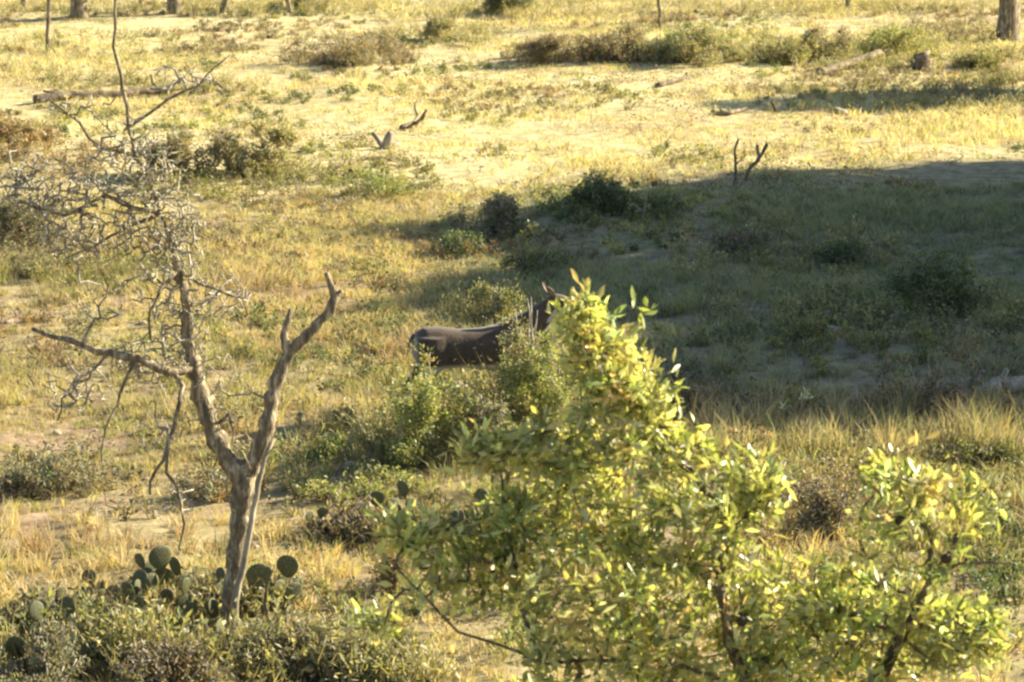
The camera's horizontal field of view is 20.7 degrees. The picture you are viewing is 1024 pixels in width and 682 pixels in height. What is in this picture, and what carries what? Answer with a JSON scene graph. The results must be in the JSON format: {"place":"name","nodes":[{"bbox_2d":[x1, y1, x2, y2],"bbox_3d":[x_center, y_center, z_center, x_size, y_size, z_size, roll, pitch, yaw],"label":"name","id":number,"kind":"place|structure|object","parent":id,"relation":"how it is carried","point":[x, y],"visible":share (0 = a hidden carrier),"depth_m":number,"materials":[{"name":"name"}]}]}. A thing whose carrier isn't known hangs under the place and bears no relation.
{"place":"outdoors","nodes":[
{"label":"outdoors","id":0,"kind":"place"},
{"bbox_2d":[0,0,1023,681],"bbox_3d":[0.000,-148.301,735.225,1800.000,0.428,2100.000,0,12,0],"label":"ground","id":1,"kind":"structure","parent":0,"point":[984,168],"depth_m":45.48,"materials":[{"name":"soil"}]},
{"bbox_2d":[21,0,26,8],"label":"mesquite tree","id":2,"kind":"object","parent":1,"relation":"on","point":[24,2],"visible":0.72,"depth_m":76.77,"materials":[{"name":"brown plant"}]},
{"bbox_2d":[0,110,60,158],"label":"shrub","id":3,"kind":"object","parent":1,"relation":"on","point":[9,131],"visible":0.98,"depth_m":48.47,"materials":[{"name":"brown plant"}]},
{"bbox_2d":[0,187,76,247],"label":"shrub","id":4,"kind":"object","parent":1,"relation":"on","point":[9,221],"visible":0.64,"depth_m":40.30,"materials":[{"name":"green plant"}]},
{"bbox_2d":[0,612,90,681],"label":"shrub","id":5,"kind":"object","parent":1,"relation":"on","point":[53,657],"visible":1,"depth_m":21.22,"materials":[{"name":"green plant"}]},
{"bbox_2d":[0,448,91,501],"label":"shrub","id":6,"kind":"object","parent":1,"relation":"on","point":[31,476],"visible":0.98,"depth_m":26.93,"materials":[{"name":"green plant"}]},
{"bbox_2d":[45,0,50,51],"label":"mesquite tree","id":7,"kind":"object","parent":1,"relation":"on","point":[47,33],"visible":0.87,"depth_m":66.02,"materials":[{"name":"brown plant"}]},
{"bbox_2d":[0,629,99,681],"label":"prickly pear","id":8,"kind":"object","parent":1,"relation":"on","point":[13,645],"visible":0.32,"depth_m":21.86,"materials":[{"name":"green plant"}]},
{"bbox_2d":[13,587,94,621],"bbox_3d":[-3.747,2.237,23.093,0.554,0.376,0.529,6,13,24],"label":"prickly pear","id":9,"kind":"object","parent":1,"relation":"on","point":[24,609],"visible":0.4,"depth_m":22.99,"materials":[{"name":"green plant"}]},
{"bbox_2d":[52,430,61,434],"bbox_3d":[-4.801,0.974,29.517,0.105,0.071,0.101,11,16,43],"label":"stone","id":10,"kind":"object","parent":1,"relation":"on","point":[56,432],"visible":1,"depth_m":29.48,"materials":[{"name":"stone"}]},
{"bbox_2d":[70,0,88,18],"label":"mesquite tree","id":11,"kind":"object","parent":1,"relation":"on","point":[78,8],"visible":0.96,"depth_m":74.18,"materials":[{"name":"brown plant"}]},
{"bbox_2d":[13,586,198,639],"bbox_3d":[-3.304,2.280,22.786,1.545,0.433,0.811,0,12,0],"label":"prickly pear","id":12,"kind":"object","parent":1,"relation":"on","point":[36,606],"visible":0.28,"depth_m":22.69,"materials":[{"name":"green plant"}]},
{"bbox_2d":[82,553,161,597],"bbox_3d":[-3.291,2.032,23.818,0.757,0.411,0.395,7,14,30],"label":"prickly pear","id":13,"kind":"object","parent":1,"relation":"on","point":[148,576],"visible":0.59,"depth_m":23.70,"materials":[{"name":"green plant"}]},
{"bbox_2d":[33,74,228,103],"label":"fallen log","id":14,"kind":"object","parent":1,"relation":"on","point":[144,90],"visible":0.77,"depth_m":57.67,"materials":[{"name":"brown wood"}]},
{"bbox_2d":[86,567,224,632],"bbox_3d":[-2.982,2.150,23.254,1.265,0.481,0.571,1,12,4],"label":"prickly pear","id":15,"kind":"object","parent":1,"relation":"on","point":[211,604],"visible":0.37,"depth_m":23.17,"materials":[{"name":"green plant"}]},
{"bbox_2d":[127,121,197,176],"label":"shrub","id":16,"kind":"object","parent":1,"relation":"on","point":[182,138],"visible":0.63,"depth_m":46.33,"materials":[{"name":"green plant"}]},
{"bbox_2d":[143,545,193,592],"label":"prickly pear","id":17,"kind":"object","parent":1,"relation":"on","point":[160,557],"visible":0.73,"depth_m":23.79,"materials":[{"name":"green plant"}]},
{"bbox_2d":[0,0,343,635],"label":"bare tree","id":18,"kind":"object","parent":1,"relation":"on","point":[241,474],"visible":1,"depth_m":22.31,"materials":[{"name":"bark"},{"name":"bare twigs"}]},
{"bbox_2d":[166,0,180,13],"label":"mesquite tree","id":19,"kind":"object","parent":1,"relation":"on","point":[173,7],"visible":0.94,"depth_m":75.22,"materials":[{"name":"brown plant"}]},
{"bbox_2d":[124,616,223,644],"bbox_3d":[-2.673,2.406,22.122,0.828,0.441,0.396,0,12,0],"label":"prickly pear","id":20,"kind":"object","parent":1,"relation":"on","point":[220,627],"visible":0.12,"depth_m":22.14,"materials":[{"name":"green plant"}]},
{"bbox_2d":[108,631,244,681],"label":"shrub","id":21,"kind":"object","parent":1,"relation":"on","point":[150,668],"visible":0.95,"depth_m":21.28,"materials":[{"name":"green plant"}]},
{"bbox_2d":[170,462,231,503],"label":"shrub","id":22,"kind":"object","parent":1,"relation":"on","point":[214,474],"visible":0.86,"depth_m":26.89,"materials":[{"name":"green plant"}]},
{"bbox_2d":[189,124,250,174],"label":"shrub","id":23,"kind":"object","parent":1,"relation":"on","point":[224,143],"visible":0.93,"depth_m":46.68,"materials":[{"name":"green plant"}]},
{"bbox_2d":[219,0,228,13],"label":"mesquite tree","id":24,"kind":"object","parent":1,"relation":"on","point":[222,10],"visible":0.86,"depth_m":74.86,"materials":[{"name":"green plant"}]},
{"bbox_2d":[0,481,471,681],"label":"brush","id":25,"kind":"object","parent":1,"relation":"on","point":[111,639],"visible":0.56,"depth_m":22.00,"materials":[{"name":"green plant"}]},
{"bbox_2d":[250,542,259,548],"bbox_3d":[-2.342,1.866,25.467,0.101,0.071,0.100,7,14,29],"label":"stone","id":26,"kind":"object","parent":1,"relation":"on","point":[257,545],"visible":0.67,"depth_m":25.43,"materials":[{"name":"stone"}]},
{"bbox_2d":[233,117,300,175],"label":"shrub","id":27,"kind":"object","parent":1,"relation":"on","point":[278,137],"visible":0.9,"depth_m":46.57,"materials":[{"name":"green plant"}]},
{"bbox_2d":[242,555,303,620],"bbox_3d":[-2.016,2.068,23.331,0.568,0.623,0.343,0,12,0],"label":"prickly pear","id":28,"kind":"object","parent":1,"relation":"on","point":[287,566],"visible":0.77,"depth_m":23.23,"materials":[{"name":"green plant"}]},
{"bbox_2d":[285,0,292,12],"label":"mesquite tree","id":29,"kind":"object","parent":1,"relation":"on","point":[288,3],"visible":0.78,"depth_m":75.83,"materials":[{"name":"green plant"}]},
{"bbox_2d":[219,603,382,681],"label":"shrub","id":30,"kind":"object","parent":1,"relation":"on","point":[268,635],"visible":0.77,"depth_m":21.70,"materials":[{"name":"green plant"}]},
{"bbox_2d":[290,0,333,9],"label":"shrub","id":31,"kind":"object","parent":1,"relation":"on","point":[312,4],"visible":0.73,"depth_m":76.62,"materials":[{"name":"green plant"}]},
{"bbox_2d":[301,427,350,466],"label":"shrub","id":32,"kind":"object","parent":1,"relation":"on","point":[336,441],"visible":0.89,"depth_m":28.19,"materials":[{"name":"green plant"}]},
{"bbox_2d":[305,507,346,536],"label":"prickly pear","id":33,"kind":"object","parent":1,"relation":"on","point":[322,512],"visible":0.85,"depth_m":25.66,"materials":[{"name":"green plant"}]},
{"bbox_2d":[322,402,358,427],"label":"shrub","id":34,"kind":"object","parent":1,"relation":"on","point":[344,413],"visible":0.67,"depth_m":29.50,"materials":[{"name":"green plant"}]},
{"bbox_2d":[275,25,411,70],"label":"shrub","id":35,"kind":"object","parent":1,"relation":"on","point":[355,51],"visible":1,"depth_m":63.59,"materials":[{"name":"brown plant"}]},
{"bbox_2d":[344,461,357,470],"bbox_3d":[-1.583,1.259,27.836,0.170,0.135,0.172,4,13,19],"label":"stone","id":36,"kind":"object","parent":1,"relation":"on","point":[348,464],"visible":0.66,"depth_m":27.79,"materials":[{"name":"stone"}]},
{"bbox_2d":[330,169,388,181],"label":"shrub","id":37,"kind":"object","parent":1,"relation":"on","point":[386,173],"visible":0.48,"depth_m":46.50,"materials":[{"name":"green plant"}]},
{"bbox_2d":[327,155,396,167],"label":"dead branch","id":38,"kind":"object","parent":1,"relation":"on","point":[377,157],"visible":0.56,"depth_m":48.55,"materials":[{"name":"brown wood"}]},
{"bbox_2d":[324,165,419,196],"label":"shrub","id":39,"kind":"object","parent":1,"relation":"on","point":[380,183],"visible":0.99,"depth_m":45.23,"materials":[{"name":"green plant"}]},
{"bbox_2d":[340,604,412,611],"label":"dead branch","id":40,"kind":"object","parent":1,"relation":"on","point":[361,605],"visible":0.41,"depth_m":23.47,"materials":[{"name":"brown wood"}]},
{"bbox_2d":[347,481,416,528],"bbox_3d":[-1.232,1.577,25.911,0.726,0.610,0.315,0,12,0],"label":"prickly pear","id":41,"kind":"object","parent":1,"relation":"on","point":[402,488],"visible":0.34,"depth_m":25.80,"materials":[{"name":"green plant"}]},
{"bbox_2d":[371,131,394,149],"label":"tree stump","id":42,"kind":"object","parent":1,"relation":"on","point":[387,140],"visible":0.92,"depth_m":50.14,"materials":[{"name":"grey wood"}]},
{"bbox_2d":[336,631,431,681],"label":"shrub","id":43,"kind":"object","parent":1,"relation":"on","point":[371,656],"visible":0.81,"depth_m":21.47,"materials":[{"name":"green plant"}]},
{"bbox_2d":[367,550,415,594],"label":"shrub","id":44,"kind":"object","parent":1,"relation":"on","point":[390,578],"visible":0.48,"depth_m":24.01,"materials":[{"name":"brown plant"}]},
{"bbox_2d":[399,102,427,128],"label":"dead branch","id":45,"kind":"object","parent":1,"relation":"on","point":[416,122],"visible":0.95,"depth_m":53.39,"materials":[{"name":"wood"}]},
{"bbox_2d":[380,339,478,469],"bbox_3d":[-0.788,0.680,27.843,0.826,1.300,1.186,5,13,23],"label":"shrub","id":46,"kind":"object","parent":1,"relation":"on","point":[421,415],"visible":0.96,"depth_m":27.68,"materials":[{"name":"green plant"}]},
{"bbox_2d":[415,14,460,39],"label":"shrub","id":47,"kind":"object","parent":1,"relation":"on","point":[434,26],"visible":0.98,"depth_m":69.80,"materials":[{"name":"green plant"}]},
{"bbox_2d":[433,488,489,541],"bbox_3d":[-0.490,1.597,25.756,0.581,0.530,0.324,0,12,0],"label":"prickly pear","id":48,"kind":"object","parent":1,"relation":"on","point":[479,495],"visible":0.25,"depth_m":25.70,"materials":[{"name":"green plant"}]},
{"bbox_2d":[437,227,488,258],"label":"shrub","id":49,"kind":"object","parent":1,"relation":"on","point":[451,238],"visible":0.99,"depth_m":39.94,"materials":[{"name":"green plant"}]},
{"bbox_2d":[450,375,516,458],"bbox_3d":[-0.291,0.834,28.033,0.712,0.975,0.546,0,12,0],"label":"shrub","id":50,"kind":"object","parent":1,"relation":"on","point":[496,413],"visible":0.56,"depth_m":28.02,"materials":[{"name":"green plant"}]},
{"bbox_2d":[402,282,573,402],"bbox_3d":[-0.191,0.138,29.891,1.955,1.500,0.461,-2,12,-9],"label":"deer","id":51,"kind":"object","parent":1,"relation":"on","point":[443,341],"visible":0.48,"depth_m":29.68},
{"bbox_2d":[466,271,528,321],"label":"shrub","id":52,"kind":"object","parent":1,"relation":"on","point":[500,298],"visible":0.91,"depth_m":34.88,"materials":[{"name":"green plant"}]},
{"bbox_2d":[476,189,524,236],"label":"shrub","id":53,"kind":"object","parent":1,"relation":"on","point":[500,212],"visible":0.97,"depth_m":41.45,"materials":[{"name":"green plant"}]},
{"bbox_2d":[479,0,537,12],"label":"shrub","id":54,"kind":"object","parent":1,"relation":"on","point":[493,4],"visible":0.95,"depth_m":75.96,"materials":[{"name":"green plant"}]},
{"bbox_2d":[0,0,1023,681],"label":"weeds","id":55,"kind":"object","parent":1,"relation":"on","point":[872,314],"visible":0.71,"depth_m":39.55,"materials":[{"name":"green plant"}]},
{"bbox_2d":[0,0,1023,681],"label":"ground cover","id":56,"kind":"object","parent":1,"relation":"on","point":[630,116],"visible":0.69,"depth_m":48.65,"materials":[{"name":"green plant"}]},
{"bbox_2d":[493,345,531,427],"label":"shrub","id":57,"kind":"object","parent":1,"relation":"on","point":[500,384],"visible":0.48,"depth_m":28.92,"materials":[{"name":"green plant"}]},
{"bbox_2d":[493,297,548,425],"bbox_3d":[0.128,0.308,29.065,0.617,1.623,0.775,-7,14,-30],"label":"shrub","id":58,"kind":"object","parent":1,"relation":"on","point":[519,337],"visible":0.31,"depth_m":29.04,"materials":[{"name":"green plant"}]},
{"bbox_2d":[515,220,544,248],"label":"sapling","id":59,"kind":"object","parent":1,"relation":"on","point":[522,235],"visible":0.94,"depth_m":40.44,"materials":[{"name":"green plant"}]},
{"bbox_2d":[493,325,573,442],"bbox_3d":[0.238,0.542,28.722,0.882,1.353,0.900,0,12,0],"label":"shrub","id":60,"kind":"object","parent":1,"relation":"on","point":[556,393],"visible":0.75,"depth_m":28.55,"materials":[{"name":"green plant"}]},
{"bbox_2d":[496,237,583,277],"bbox_3d":[0.385,-1.137,38.652,1.209,0.659,0.934,0,12,0],"label":"shrub","id":61,"kind":"object","parent":1,"relation":"on","point":[537,259],"visible":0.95,"depth_m":38.43,"materials":[{"name":"green plant"}]},
{"bbox_2d":[513,30,609,63],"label":"shrub","id":62,"kind":"object","parent":1,"relation":"on","point":[552,43],"visible":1,"depth_m":64.54,"materials":[{"name":"green plant"}]},
{"bbox_2d":[564,165,650,214],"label":"shrub","id":63,"kind":"object","parent":1,"relation":"on","point":[600,190],"visible":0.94,"depth_m":42.48,"materials":[{"name":"green plant"}]},
{"bbox_2d":[571,18,657,60],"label":"shrub","id":64,"kind":"object","parent":1,"relation":"on","point":[630,33],"visible":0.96,"depth_m":64.84,"materials":[{"name":"green plant"}]},
{"bbox_2d":[627,188,650,222],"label":"sapling","id":65,"kind":"object","parent":1,"relation":"on","point":[644,207],"visible":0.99,"depth_m":42.02,"materials":[{"name":"green plant"}]},
{"bbox_2d":[657,0,661,28],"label":"mesquite tree","id":66,"kind":"object","parent":1,"relation":"on","point":[659,13],"visible":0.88,"depth_m":71.92,"materials":[{"name":"brown plant"}]},
{"bbox_2d":[615,26,710,63],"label":"shrub","id":67,"kind":"object","parent":1,"relation":"on","point":[661,47],"visible":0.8,"depth_m":64.39,"materials":[{"name":"green plant"}]},
{"bbox_2d":[654,73,689,87],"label":"dead branch","id":68,"kind":"object","parent":1,"relation":"on","point":[660,84],"visible":0.98,"depth_m":59.18,"materials":[{"name":"brown wood"}]},
{"bbox_2d":[336,269,1023,681],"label":"oak tree","id":69,"kind":"object","parent":1,"relation":"on","point":[930,623],"visible":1,"depth_m":10.34,"materials":[{"name":"green plant"}]},
{"bbox_2d":[669,373,719,420],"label":"shrub","id":70,"kind":"object","parent":1,"relation":"on","point":[687,393],"visible":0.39,"depth_m":29.85,"materials":[{"name":"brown plant"}]},
{"bbox_2d":[667,24,745,67],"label":"shrub","id":71,"kind":"object","parent":1,"relation":"on","point":[693,47],"visible":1,"depth_m":63.46,"materials":[{"name":"green plant"}]},
{"bbox_2d":[710,107,747,115],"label":"dead branch","id":72,"kind":"object","parent":1,"relation":"on","point":[727,113],"visible":0.99,"depth_m":54.14,"materials":[{"name":"brown wood"}]},
{"bbox_2d":[702,218,789,253],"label":"shrub","id":73,"kind":"object","parent":1,"relation":"on","point":[741,237],"visible":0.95,"depth_m":40.04,"materials":[{"name":"green plant"}]},
{"bbox_2d":[726,426,772,451],"bbox_3d":[2.376,1.066,27.953,0.444,0.485,0.251,-2,12,-10],"label":"sapling","id":74,"kind":"object","parent":1,"relation":"on","point":[765,435],"visible":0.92,"depth_m":27.93,"materials":[{"name":"green plant"}]},
{"bbox_2d":[733,135,768,186],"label":"dead branch","id":75,"kind":"object","parent":1,"relation":"on","point":[757,160],"visible":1,"depth_m":45.07,"materials":[{"name":"brown wood"}]},
{"bbox_2d":[770,101,777,114],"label":"dead branch","id":76,"kind":"object","parent":1,"relation":"on","point":[774,107],"visible":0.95,"depth_m":54.16,"materials":[{"name":"wood"}]},
{"bbox_2d":[747,32,822,63],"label":"shrub","id":77,"kind":"object","parent":1,"relation":"on","point":[792,45],"visible":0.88,"depth_m":63.53,"materials":[{"name":"green plant"}]},
{"bbox_2d":[746,376,830,416],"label":"shrub","id":78,"kind":"object","parent":1,"relation":"on","point":[801,389],"visible":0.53,"depth_m":30.11,"materials":[{"name":"green plant"}]},
{"bbox_2d":[763,309,832,340],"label":"shrub","id":79,"kind":"object","parent":1,"relation":"on","point":[802,327],"visible":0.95,"depth_m":33.70,"materials":[{"name":"green plant"}]},
{"bbox_2d":[776,386,826,430],"bbox_3d":[3.006,0.772,29.054,0.546,0.618,0.186,2,12,11],"label":"sapling","id":80,"kind":"object","parent":1,"relation":"on","point":[789,400],"visible":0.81,"depth_m":29.04,"materials":[{"name":"green plant"}]},
{"bbox_2d":[783,471,862,541],"bbox_3d":[2.855,1.564,25.616,0.647,0.698,0.781,11,16,42],"label":"shrub","id":81,"kind":"object","parent":1,"relation":"on","point":[827,506],"visible":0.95,"depth_m":25.53,"materials":[{"name":"brown plant"}]},
{"bbox_2d":[800,24,855,58],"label":"shrub","id":82,"kind":"object","parent":1,"relation":"on","point":[817,34],"visible":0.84,"depth_m":64.48,"materials":[{"name":"green plant"}]},
{"bbox_2d":[800,235,875,265],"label":"shrub","id":83,"kind":"object","parent":1,"relation":"on","point":[853,250],"visible":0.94,"depth_m":39.36,"materials":[{"name":"green plant"}]},
{"bbox_2d":[834,108,847,113],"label":"stone","id":84,"kind":"object","parent":1,"relation":"on","point":[836,110],"visible":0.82,"depth_m":54.61,"materials":[{"name":"stone"}]},
{"bbox_2d":[845,0,850,8],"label":"mesquite tree","id":85,"kind":"object","parent":1,"relation":"on","point":[847,3],"visible":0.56,"depth_m":76.48,"materials":[{"name":"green plant"}]},
{"bbox_2d":[675,365,1023,466],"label":"tall grass","id":86,"kind":"structure","parent":1,"relation":"on","point":[978,417],"depth_m":28.86,"materials":[{"name":"yellow plant"}]},
{"bbox_2d":[815,45,890,75],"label":"fallen log","id":87,"kind":"object","parent":1,"relation":"on","point":[847,62],"visible":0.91,"depth_m":62.76,"materials":[{"name":"brown wood"}]},
{"bbox_2d":[854,19,935,57],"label":"shrub","id":88,"kind":"object","parent":1,"relation":"on","point":[900,38],"visible":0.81,"depth_m":65.12,"materials":[{"name":"green plant"}]},
{"bbox_2d":[912,49,929,70],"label":"tree stump","id":89,"kind":"object","parent":1,"relation":"on","point":[921,60],"visible":0.87,"depth_m":62.53,"materials":[{"name":"wood"}]},
{"bbox_2d":[869,329,985,426],"bbox_3d":[4.483,0.416,29.848,1.084,1.108,1.130,-8,14,-32],"label":"shrub","id":90,"kind":"object","parent":1,"relation":"on","point":[929,378],"visible":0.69,"depth_m":29.90,"materials":[{"name":"green plant"}]},
{"bbox_2d":[877,245,999,316],"bbox_3d":[5.229,-0.698,35.070,1.558,0.995,1.459,-11,16,-43],"label":"shrub","id":91,"kind":"object","parent":1,"relation":"on","point":[933,289],"visible":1,"depth_m":34.93,"materials":[{"name":"green plant"}]},
{"bbox_2d":[938,432,1023,470],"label":"shrub","id":92,"kind":"object","parent":1,"relation":"on","point":[967,450],"visible":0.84,"depth_m":28.05,"materials":[{"name":"green plant"}]},
{"bbox_2d":[947,41,1023,67],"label":"shrub","id":93,"kind":"object","parent":1,"relation":"on","point":[989,56],"visible":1,"depth_m":63.07,"materials":[{"name":"green plant"}]},
{"bbox_2d":[963,500,1023,538],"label":"shrub","id":94,"kind":"object","parent":1,"relation":"on","point":[1001,519],"visible":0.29,"depth_m":25.69,"materials":[{"name":"green plant"}]},
{"bbox_2d":[977,368,1023,395],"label":"fallen log","id":95,"kind":"object","parent":1,"relation":"on","point":[1014,383],"visible":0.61,"depth_m":31.18,"materials":[{"name":"grey wood"}]},
{"bbox_2d":[996,0,1020,40],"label":"mesquite tree","id":96,"kind":"object","parent":1,"relation":"on","point":[1008,20],"visible":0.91,"depth_m":68.90,"materials":[{"name":"brown plant"}]},
{"bbox_2d":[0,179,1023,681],"bbox_3d":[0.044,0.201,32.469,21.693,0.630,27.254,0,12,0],"label":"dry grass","id":97,"kind":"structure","parent":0,"point":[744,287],"depth_m":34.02,"materials":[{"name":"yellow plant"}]}
]}

